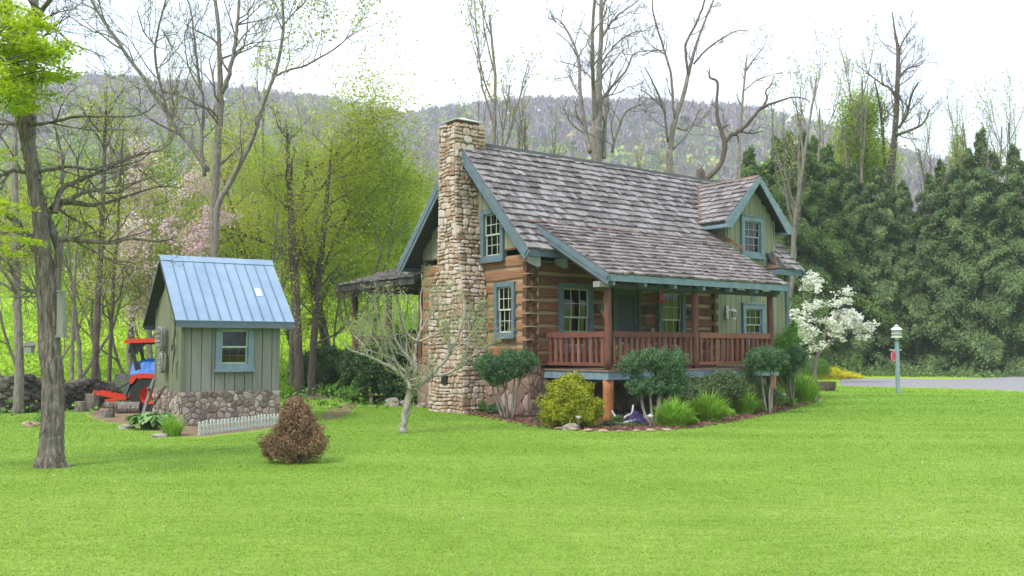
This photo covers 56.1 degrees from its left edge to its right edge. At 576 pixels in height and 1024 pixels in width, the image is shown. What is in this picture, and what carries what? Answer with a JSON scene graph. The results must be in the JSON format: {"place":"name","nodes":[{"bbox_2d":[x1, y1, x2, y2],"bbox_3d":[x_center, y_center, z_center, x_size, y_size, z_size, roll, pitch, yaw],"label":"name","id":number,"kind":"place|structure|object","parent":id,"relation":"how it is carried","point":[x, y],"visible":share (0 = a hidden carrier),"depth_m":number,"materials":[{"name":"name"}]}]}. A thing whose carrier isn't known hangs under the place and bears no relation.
{"place":"outdoors","nodes":[
{"label":"outdoors","id":0,"kind":"place"},
{"bbox_2d":[0,90,1023,575],"bbox_3d":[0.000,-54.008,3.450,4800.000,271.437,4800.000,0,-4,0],"label":"ground","id":1,"kind":"structure","parent":0,"point":[360,504],"depth_m":10.60,"materials":[{"name":"green plant"}]},
{"bbox_2d":[0,184,45,366],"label":"sapling","id":2,"kind":"object","parent":1,"relation":"on","point":[7,343],"visible":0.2,"depth_m":39.62,"materials":[{"name":"green plant"}]},
{"bbox_2d":[0,3,55,413],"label":"woodland tree","id":3,"kind":"object","parent":1,"relation":"on","point":[18,394],"visible":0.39,"depth_m":23.93,"materials":[{"name":"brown plant"}]},
{"bbox_2d":[0,130,77,375],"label":"sapling","id":4,"kind":"object","parent":1,"relation":"on","point":[23,192],"visible":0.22,"depth_m":28.81,"materials":[{"name":"green plant"}]},
{"bbox_2d":[0,138,86,261],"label":"meadow tree","id":5,"kind":"object","parent":1,"relation":"on","point":[39,160],"visible":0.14,"depth_m":109.61,"materials":[{"name":"green plant"}]},
{"bbox_2d":[0,0,91,257],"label":"maple tree","id":6,"kind":"object","parent":1,"relation":"on","point":[29,47],"visible":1,"depth_m":12.03,"materials":[{"name":"green plant"}]},
{"bbox_2d":[0,373,121,412],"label":"dry stone wall","id":7,"kind":"structure","parent":1,"relation":"on","point":[77,390],"depth_m":24.51,"materials":[{"name":"grey stone"}]},
{"bbox_2d":[10,92,120,379],"bbox_3d":[-14.080,-1.366,30.292,3.495,9.997,2.745,0,-4,0],"label":"woodland tree","id":8,"kind":"object","parent":1,"relation":"on","point":[77,334],"visible":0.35,"depth_m":30.09,"materials":[{"name":"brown plant"}]},
{"bbox_2d":[2,152,133,380],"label":"woodland tree","id":9,"kind":"object","parent":1,"relation":"on","point":[75,284],"visible":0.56,"depth_m":26.08,"materials":[{"name":"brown plant"}]},
{"bbox_2d":[29,112,156,380],"bbox_3d":[-15.816,-1.303,35.039,5.388,10.762,5.124,-2,-4,34],"label":"sapling","id":10,"kind":"object","parent":1,"relation":"on","point":[79,262],"visible":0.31,"depth_m":34.60,"materials":[{"name":"green plant"}]},
{"bbox_2d":[26,178,171,376],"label":"sapling","id":11,"kind":"object","parent":1,"relation":"on","point":[116,357],"visible":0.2,"depth_m":33.69,"materials":[{"name":"green plant"}]},
{"bbox_2d":[0,0,222,468],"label":"maple tree","id":12,"kind":"object","parent":1,"relation":"on","point":[48,283],"visible":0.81,"depth_m":13.25,"materials":[{"name":"grey plant"}]},
{"bbox_2d":[55,290,67,337],"bbox_3d":[-6.141,0.355,13.104,0.125,0.640,0.120,0,-4,0],"label":"bat box","id":13,"kind":"object","parent":12,"relation":"attached to","point":[61,328],"visible":1,"depth_m":13.06,"materials":[{"name":"grey wood"}]},
{"bbox_2d":[51,58,171,378],"bbox_3d":[-11.709,-1.550,26.991,3.168,9.941,3.325,-2,-4,24],"label":"woodland tree","id":14,"kind":"object","parent":1,"relation":"on","point":[95,344],"visible":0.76,"depth_m":27.02,"materials":[{"name":"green plant"}]},
{"bbox_2d":[62,81,161,381],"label":"woodland tree","id":15,"kind":"object","parent":1,"relation":"on","point":[111,314],"visible":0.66,"depth_m":27.90,"materials":[{"name":"green plant"}]},
{"bbox_2d":[98,54,143,338],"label":"bare tree","id":16,"kind":"object","parent":1,"relation":"on","point":[114,175],"visible":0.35,"depth_m":50.62,"materials":[{"name":"grey plant"}]},
{"bbox_2d":[62,163,199,377],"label":"sapling","id":17,"kind":"object","parent":1,"relation":"on","point":[88,367],"visible":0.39,"depth_m":32.06,"materials":[{"name":"green plant"}]},
{"bbox_2d":[65,130,235,375],"bbox_3d":[-15.089,-1.419,39.540,7.596,11.682,6.010,-3,-4,36],"label":"redbud tree","id":18,"kind":"object","parent":1,"relation":"on","point":[129,360],"visible":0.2,"depth_m":39.37,"materials":[{"name":"pink plant"}]},
{"bbox_2d":[67,160,249,358],"bbox_3d":[-11.916,-0.448,32.153,6.646,8.653,5.259,-1,-4,13],"label":"redbud tree","id":19,"kind":"object","parent":1,"relation":"on","point":[191,250],"visible":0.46,"depth_m":32.22,"materials":[{"name":"pink plant"}]},
{"bbox_2d":[110,110,226,306],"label":"sapling","id":20,"kind":"object","parent":1,"relation":"on","point":[179,157],"visible":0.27,"depth_m":36.60,"materials":[{"name":"green plant"}]},
{"bbox_2d":[128,7,215,197],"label":"bare tree","id":21,"kind":"object","parent":1,"relation":"on","point":[170,103],"visible":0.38,"depth_m":47.17,"materials":[{"name":"grey plant"}]},
{"bbox_2d":[27,0,318,256],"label":"bare tree","id":22,"kind":"object","parent":1,"relation":"on","point":[220,104],"visible":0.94,"depth_m":31.21,"materials":[{"name":"grey plant"}]},
{"bbox_2d":[88,407,281,436],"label":"dirt yard","id":23,"kind":"structure","parent":1,"relation":"on","point":[120,418],"depth_m":19.58,"materials":[{"name":"beige soil"}]},
{"bbox_2d":[93,338,154,412],"bbox_3d":[-9.011,2.240,24.770,3.154,1.932,1.443,1,-4,-8],"label":"tractor","id":24,"kind":"object","parent":23,"relation":"on","point":[143,369],"visible":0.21,"depth_m":24.21,"materials":[{"name":"metal"}]},
{"bbox_2d":[125,411,177,429],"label":"hosta","id":25,"kind":"object","parent":23,"relation":"on","point":[145,420],"visible":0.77,"depth_m":18.99,"materials":[{"name":"green plant"}]},
{"bbox_2d":[151,409,188,436],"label":"grass clump","id":26,"kind":"object","parent":23,"relation":"on","point":[171,427],"visible":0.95,"depth_m":17.63,"materials":[{"name":"green plant"}]},
{"bbox_2d":[198,413,278,434],"bbox_3d":[-5.359,2.673,18.942,0.038,0.281,2.468,-1,-4,22],"label":"picket fence","id":27,"kind":"object","parent":23,"relation":"on","point":[253,420],"visible":0.95,"depth_m":18.80,"materials":[{"name":"white paint"}]},
{"bbox_2d":[0,358,404,415],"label":"undergrowth","id":28,"kind":"object","parent":1,"relation":"on","point":[323,402],"visible":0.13,"depth_m":27.06,"materials":[{"name":"green plant"}]},
{"bbox_2d":[0,266,417,392],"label":"meadow grass","id":29,"kind":"structure","parent":1,"relation":"on","point":[8,314],"depth_m":53.61,"materials":[{"name":"green plant"}]},
{"bbox_2d":[143,255,294,425],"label":"garden shed","id":30,"kind":"structure","parent":1,"relation":"on","point":[231,317],"depth_m":20.66,"materials":[{"name":"green wood"}]},
{"bbox_2d":[213,328,255,371],"bbox_3d":[-5.907,1.279,20.443,0.860,1.005,0.200,2,-4,-32],"label":"window","id":31,"kind":"structure","parent":30,"relation":"in","point":[220,366],"depth_m":20.42,"materials":[{"name":"blue paint"}]},
{"bbox_2d":[101,83,376,373],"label":"maple tree","id":32,"kind":"object","parent":1,"relation":"on","point":[228,169],"visible":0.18,"depth_m":42.24,"materials":[{"name":"green plant"}]},
{"bbox_2d":[223,24,296,257],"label":"bare tree","id":33,"kind":"object","parent":1,"relation":"on","point":[264,91],"visible":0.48,"depth_m":47.30,"materials":[{"name":"grey plant"}]},
{"bbox_2d":[205,118,318,280],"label":"young tree","id":34,"kind":"object","parent":1,"relation":"on","point":[255,162],"visible":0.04,"depth_m":59.69,"materials":[{"name":"green plant"}]},
{"bbox_2d":[167,140,358,356],"bbox_3d":[-8.742,-0.649,32.984,6.845,9.207,5.910,-2,-4,24],"label":"sapling","id":35,"kind":"object","parent":1,"relation":"on","point":[295,217],"visible":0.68,"depth_m":32.83,"materials":[{"name":"green plant"}]},
{"bbox_2d":[218,101,342,289],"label":"sapling","id":36,"kind":"object","parent":1,"relation":"on","point":[287,273],"visible":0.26,"depth_m":37.36,"materials":[{"name":"green plant"}]},
{"bbox_2d":[246,74,321,395],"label":"woodland tree","id":37,"kind":"object","parent":1,"relation":"on","point":[298,382],"visible":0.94,"depth_m":32.89,"materials":[{"name":"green plant"}]},
{"bbox_2d":[247,136,322,386],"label":"woodland tree","id":38,"kind":"object","parent":1,"relation":"on","point":[290,353],"visible":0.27,"depth_m":35.92,"materials":[{"name":"green plant"}]},
{"bbox_2d":[255,395,331,464],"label":"arborvitae","id":39,"kind":"object","parent":1,"relation":"on","point":[296,433],"visible":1,"depth_m":13.43,"materials":[{"name":"brown plant"}]},
{"bbox_2d":[160,25,445,382],"bbox_3d":[-6.995,-2.559,37.942,12.673,13.677,11.219,-2,-4,33],"label":"maple tree","id":40,"kind":"object","parent":1,"relation":"on","point":[349,151],"visible":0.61,"depth_m":36.04,"materials":[{"name":"green plant"}]},
{"bbox_2d":[203,0,417,257],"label":"bare tree","id":41,"kind":"object","parent":1,"relation":"on","point":[222,195],"visible":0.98,"depth_m":30.24,"materials":[{"name":"grey plant"}]},
{"bbox_2d":[287,343,346,389],"bbox_3d":[-7.249,3.057,37.036,2.601,1.928,2.324,2,-4,-30],"label":"rhododendron","id":42,"kind":"object","parent":1,"relation":"on","point":[327,355],"visible":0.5,"depth_m":36.47,"materials":[{"name":"green plant"}]},
{"bbox_2d":[285,94,379,394],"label":"woodland tree","id":43,"kind":"object","parent":1,"relation":"on","point":[314,342],"visible":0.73,"depth_m":33.95,"materials":[{"name":"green plant"}]},
{"bbox_2d":[283,209,391,383],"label":"sapling","id":44,"kind":"object","parent":1,"relation":"on","point":[337,314],"visible":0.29,"depth_m":38.31,"materials":[{"name":"green plant"}]},
{"bbox_2d":[334,345,363,388],"bbox_3d":[-4.775,2.614,29.445,1.293,1.807,1.145,-4,-5,44],"label":"rhododendron","id":45,"kind":"object","parent":1,"relation":"on","point":[348,365],"visible":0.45,"depth_m":29.17,"materials":[{"name":"green plant"}]},
{"bbox_2d":[307,146,424,335],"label":"young tree","id":46,"kind":"object","parent":1,"relation":"on","point":[386,268],"visible":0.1,"depth_m":45.61,"materials":[{"name":"green plant"}]},
{"bbox_2d":[307,92,432,335],"bbox_3d":[-4.804,-1.742,34.609,5.545,11.646,5.831,0,-4,-7],"label":"sapling","id":47,"kind":"object","parent":1,"relation":"on","point":[393,195],"visible":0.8,"depth_m":35.01,"materials":[{"name":"green plant"}]},
{"bbox_2d":[351,323,417,400],"bbox_3d":[-3.506,2.219,28.064,2.416,2.459,1.516,0,-4,0],"label":"rhododendron","id":48,"kind":"object","parent":1,"relation":"on","point":[376,383],"visible":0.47,"depth_m":27.70,"materials":[{"name":"green plant"}]},
{"bbox_2d":[346,185,426,334],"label":"young tree","id":49,"kind":"object","parent":1,"relation":"on","point":[413,211],"visible":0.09,"depth_m":54.79,"materials":[{"name":"green plant"}]},
{"bbox_2d":[340,265,515,432],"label":"magnolia tree","id":50,"kind":"object","parent":1,"relation":"on","point":[413,384],"visible":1,"depth_m":18.44,"materials":[{"name":"grey plant"}]},
{"bbox_2d":[445,0,544,145],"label":"bare tree","id":51,"kind":"object","parent":1,"relation":"on","point":[494,97],"visible":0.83,"depth_m":44.00,"materials":[{"name":"grey plant"}]},
{"bbox_2d":[0,70,1022,272],"bbox_3d":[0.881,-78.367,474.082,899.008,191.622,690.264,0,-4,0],"label":"forest","id":52,"kind":"object","parent":1,"relation":"on","point":[732,112],"visible":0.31,"depth_m":570.08,"materials":[{"name":"plant"}]},
{"bbox_2d":[499,39,575,154],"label":"bare tree","id":53,"kind":"object","parent":1,"relation":"on","point":[521,134],"visible":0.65,"depth_m":47.63,"materials":[{"name":"grey plant"}]},
{"bbox_2d":[337,118,804,419],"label":"log house","id":54,"kind":"structure","parent":1,"relation":"on","point":[548,252],"depth_m":24.66,"materials":[{"name":"brown wood"}]},
{"bbox_2d":[328,276,414,324],"bbox_3d":[-4.269,1.523,28.941,1.123,3.857,5.049,3,-5,-38],"label":"bare vine","id":55,"kind":"object","parent":54,"relation":"attached to","point":[356,292],"visible":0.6,"depth_m":29.12,"materials":[{"name":"brown plant"}]},
{"bbox_2d":[479,208,506,263],"bbox_3d":[-0.486,-1.330,24.310,0.200,1.385,1.010,3,-5,-38],"label":"window","id":56,"kind":"structure","parent":54,"relation":"in","point":[485,258],"depth_m":24.43,"materials":[{"name":"blue paint"}]},
{"bbox_2d":[491,281,516,338],"bbox_3d":[-0.169,0.561,23.795,0.200,1.405,0.877,3,-5,-38],"label":"window","id":57,"kind":"structure","parent":54,"relation":"in","point":[497,286],"depth_m":23.81,"materials":[{"name":"blue paint"}]},
{"bbox_2d":[557,282,594,352],"bbox_3d":[1.556,0.756,23.945,1.170,1.735,0.322,3,-5,-38],"label":"window","id":58,"kind":"structure","parent":54,"relation":"in","point":[562,287],"depth_m":24.03,"materials":[{"name":"blue paint"}]},
{"bbox_2d":[611,289,641,362],"bbox_3d":[2.960,1.004,24.967,1.000,2.020,0.150,3,-5,-38],"label":"door","id":59,"kind":"structure","parent":54,"relation":"in","point":[626,303],"depth_m":24.98,"materials":[{"name":"green paint"}]},
{"bbox_2d":[656,291,688,352],"bbox_3d":[4.277,0.889,26.037,1.120,1.735,0.322,3,-5,-38],"label":"window","id":60,"kind":"structure","parent":54,"relation":"in","point":[682,295],"depth_m":26.22,"materials":[{"name":"blue paint"}]},
{"bbox_2d":[740,214,766,259],"bbox_3d":[7.062,-1.490,28.247,1.060,1.265,0.200,3,-5,-38],"label":"window","id":61,"kind":"structure","parent":54,"relation":"in","point":[744,218],"depth_m":28.27,"materials":[{"name":"blue paint"}]},
{"bbox_2d":[741,303,766,346],"bbox_3d":[7.062,1.085,28.082,1.060,1.265,0.200,3,-5,-38],"label":"window","id":62,"kind":"structure","parent":54,"relation":"in","point":[744,306],"depth_m":28.11,"materials":[{"name":"blue paint"}]},
{"bbox_2d":[537,0,685,161],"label":"bare tree","id":63,"kind":"object","parent":1,"relation":"on","point":[596,148],"visible":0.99,"depth_m":42.60,"materials":[{"name":"grey plant"}]},
{"bbox_2d":[427,399,814,430],"bbox_3d":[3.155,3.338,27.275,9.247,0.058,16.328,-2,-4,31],"label":"mulch bed","id":64,"kind":"object","parent":1,"relation":"on","point":[783,407],"visible":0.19,"depth_m":21.33,"materials":[{"name":"brown wood"}]},
{"bbox_2d":[469,344,541,418],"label":"cloud juniper","id":65,"kind":"object","parent":64,"relation":"on","point":[497,369],"visible":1,"depth_m":21.96,"materials":[{"name":"green plant"}]},
{"bbox_2d":[533,371,606,428],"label":"golden cypress","id":66,"kind":"object","parent":64,"relation":"on","point":[571,397],"visible":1,"depth_m":19.30,"materials":[{"name":"yellow plant"}]},
{"bbox_2d":[612,345,692,422],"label":"cloud juniper","id":67,"kind":"object","parent":64,"relation":"on","point":[667,369],"visible":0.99,"depth_m":20.54,"materials":[{"name":"green plant"}]},
{"bbox_2d":[650,393,702,426],"bbox_3d":[3.392,2.498,19.929,1.306,0.755,1.266,0,-4,0],"label":"daylily","id":68,"kind":"object","parent":64,"relation":"on","point":[672,412],"visible":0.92,"depth_m":19.70,"materials":[{"name":"green plant"}]},
{"bbox_2d":[667,372,721,407],"bbox_3d":[4.265,2.513,22.362,1.336,1.119,1.187,0,-4,0],"label":"azalea bush","id":69,"kind":"object","parent":64,"relation":"on","point":[693,389],"visible":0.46,"depth_m":22.17,"materials":[{"name":"green plant"}]},
{"bbox_2d":[687,391,735,421],"bbox_3d":[4.369,2.579,21.349,1.334,0.775,1.329,0,-4,0],"label":"daylily","id":70,"kind":"object","parent":64,"relation":"on","point":[712,409],"visible":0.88,"depth_m":21.15,"materials":[{"name":"green plant"}]},
{"bbox_2d":[704,367,749,407],"bbox_3d":[5.058,2.505,23.065,1.341,1.211,0.929,0,-4,0],"label":"azalea bush","id":71,"kind":"object","parent":64,"relation":"on","point":[729,386],"visible":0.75,"depth_m":22.93,"materials":[{"name":"green plant"}]},
{"bbox_2d":[727,384,763,413],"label":"daylily","id":72,"kind":"object","parent":64,"relation":"on","point":[748,404],"visible":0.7,"depth_m":23.42,"materials":[{"name":"green plant"}]},
{"bbox_2d":[737,366,769,404],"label":"azalea bush","id":73,"kind":"object","parent":64,"relation":"on","point":[752,381],"visible":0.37,"depth_m":24.04,"materials":[{"name":"green plant"}]},
{"bbox_2d":[740,343,790,413],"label":"cloud juniper","id":74,"kind":"object","parent":64,"relation":"on","point":[770,359],"visible":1,"depth_m":23.75,"materials":[{"name":"green plant"}]},
{"bbox_2d":[774,314,805,401],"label":"weeping conifer","id":75,"kind":"object","parent":64,"relation":"on","point":[786,338],"visible":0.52,"depth_m":28.27,"materials":[{"name":"plant"}]},
{"bbox_2d":[783,343,808,406],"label":"cloud juniper","id":76,"kind":"object","parent":64,"relation":"on","point":[797,354],"visible":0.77,"depth_m":26.46,"materials":[{"name":"green plant"}]},
{"bbox_2d":[789,367,823,402],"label":"daylily","id":77,"kind":"object","parent":64,"relation":"on","point":[807,391],"visible":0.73,"depth_m":28.55,"materials":[{"name":"green plant"}]},
{"bbox_2d":[619,0,766,172],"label":"bare tree","id":78,"kind":"object","parent":1,"relation":"on","point":[669,153],"visible":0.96,"depth_m":42.38,"materials":[{"name":"grey plant"}]},
{"bbox_2d":[696,68,810,178],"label":"bare tree","id":79,"kind":"object","parent":1,"relation":"on","point":[700,172],"visible":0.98,"depth_m":37.31,"materials":[{"name":"grey plant"}]},
{"bbox_2d":[711,21,806,177],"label":"bare tree","id":80,"kind":"object","parent":1,"relation":"on","point":[745,70],"visible":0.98,"depth_m":50.81,"materials":[{"name":"grey plant"}]},
{"bbox_2d":[735,145,847,374],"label":"hemlock tree","id":81,"kind":"object","parent":1,"relation":"on","point":[749,167],"visible":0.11,"depth_m":60.68,"materials":[{"name":"green plant"}]},
{"bbox_2d":[761,15,830,323],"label":"bare tree","id":82,"kind":"object","parent":1,"relation":"on","point":[795,213],"visible":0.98,"depth_m":59.02,"materials":[{"name":"grey plant"}]},
{"bbox_2d":[761,134,845,370],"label":"hemlock tree","id":83,"kind":"object","parent":1,"relation":"on","point":[802,239],"visible":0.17,"depth_m":61.70,"materials":[{"name":"green plant"}]},
{"bbox_2d":[786,44,857,180],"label":"bare tree","id":84,"kind":"object","parent":1,"relation":"on","point":[819,121],"visible":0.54,"depth_m":68.91,"materials":[{"name":"grey plant"}]},
{"bbox_2d":[784,129,875,373],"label":"hemlock tree","id":85,"kind":"object","parent":1,"relation":"on","point":[831,249],"visible":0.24,"depth_m":62.16,"materials":[{"name":"green plant"}]},
{"bbox_2d":[789,269,879,383],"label":"dogwood tree","id":86,"kind":"object","parent":1,"relation":"on","point":[850,320],"visible":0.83,"depth_m":44.33,"materials":[{"name":"white plant"}]},
{"bbox_2d":[824,79,897,223],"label":"tree","id":87,"kind":"object","parent":1,"relation":"on","point":[869,156],"visible":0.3,"depth_m":71.57,"materials":[{"name":"green plant"}]},
{"bbox_2d":[801,142,925,371],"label":"hemlock tree","id":88,"kind":"object","parent":1,"relation":"on","point":[836,200],"visible":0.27,"depth_m":63.69,"materials":[{"name":"green plant"}]},
{"bbox_2d":[817,5,911,214],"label":"bare tree","id":89,"kind":"object","parent":1,"relation":"on","point":[862,143],"visible":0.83,"depth_m":70.19,"materials":[{"name":"grey plant"}]},
{"bbox_2d":[827,160,912,372],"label":"hemlock tree","id":90,"kind":"object","parent":1,"relation":"on","point":[853,219],"visible":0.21,"depth_m":63.64,"materials":[{"name":"green plant"}]},
{"bbox_2d":[835,165,938,373],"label":"hemlock tree","id":91,"kind":"object","parent":1,"relation":"on","point":[876,192],"visible":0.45,"depth_m":62.68,"materials":[{"name":"green plant"}]},
{"bbox_2d":[845,0,943,204],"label":"bare tree","id":92,"kind":"object","parent":1,"relation":"on","point":[897,95],"visible":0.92,"depth_m":72.83,"materials":[{"name":"grey plant"}]},
{"bbox_2d":[795,349,1023,377],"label":"brush","id":93,"kind":"object","parent":1,"relation":"on","point":[986,373],"visible":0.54,"depth_m":56.24,"materials":[{"name":"green plant"}]},
{"bbox_2d":[862,179,966,368],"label":"hemlock tree","id":94,"kind":"object","parent":1,"relation":"on","point":[899,201],"visible":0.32,"depth_m":63.28,"materials":[{"name":"green plant"}]},
{"bbox_2d":[888,102,956,212],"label":"bare tree","id":95,"kind":"object","parent":1,"relation":"on","point":[920,156],"visible":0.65,"depth_m":69.22,"materials":[{"name":"grey plant"}]},
{"bbox_2d":[881,173,981,370],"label":"hemlock tree","id":96,"kind":"object","parent":1,"relation":"on","point":[921,243],"visible":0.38,"depth_m":61.92,"materials":[{"name":"green plant"}]},
{"bbox_2d":[897,162,1018,375],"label":"hemlock tree","id":97,"kind":"object","parent":1,"relation":"on","point":[956,219],"visible":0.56,"depth_m":60.23,"materials":[{"name":"green plant"}]},
{"bbox_2d":[930,65,1005,297],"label":"bare tree","id":98,"kind":"object","parent":1,"relation":"on","point":[962,142],"visible":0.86,"depth_m":63.33,"materials":[{"name":"grey plant"}]},
{"bbox_2d":[915,127,1023,375],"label":"hemlock tree","id":99,"kind":"object","parent":1,"relation":"on","point":[973,185],"visible":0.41,"depth_m":60.65,"materials":[{"name":"green plant"}]},
{"bbox_2d":[946,143,1023,372],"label":"hemlock tree","id":100,"kind":"object","parent":1,"relation":"on","point":[1011,196],"visible":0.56,"depth_m":59.38,"materials":[{"name":"green plant"}]},
{"bbox_2d":[967,67,1023,259],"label":"bare tree","id":101,"kind":"object","parent":1,"relation":"on","point":[1008,132],"visible":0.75,"depth_m":62.02,"materials":[{"name":"grey plant"}]},
{"bbox_2d":[980,203,1023,375],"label":"hemlock tree","id":102,"kind":"object","parent":1,"relation":"on","point":[1019,336],"visible":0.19,"depth_m":57.32,"materials":[{"name":"green plant"}]},
{"bbox_2d":[980,74,1023,182],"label":"bare tree","id":103,"kind":"object","parent":1,"relation":"on","point":[1012,137],"visible":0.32,"depth_m":75.83,"materials":[{"name":"grey plant"}]},
{"bbox_2d":[0,0,1023,177],"label":"sky","id":104,"kind":"structure","parent":0,"point":[968,37],"materials":[{"name":"white"}]},
{"bbox_2d":[839,377,1023,390],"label":"driveway","id":105,"kind":"structure","parent":0,"point":[1010,383],"depth_m":43.50,"materials":[{"name":"grey asphalt"}]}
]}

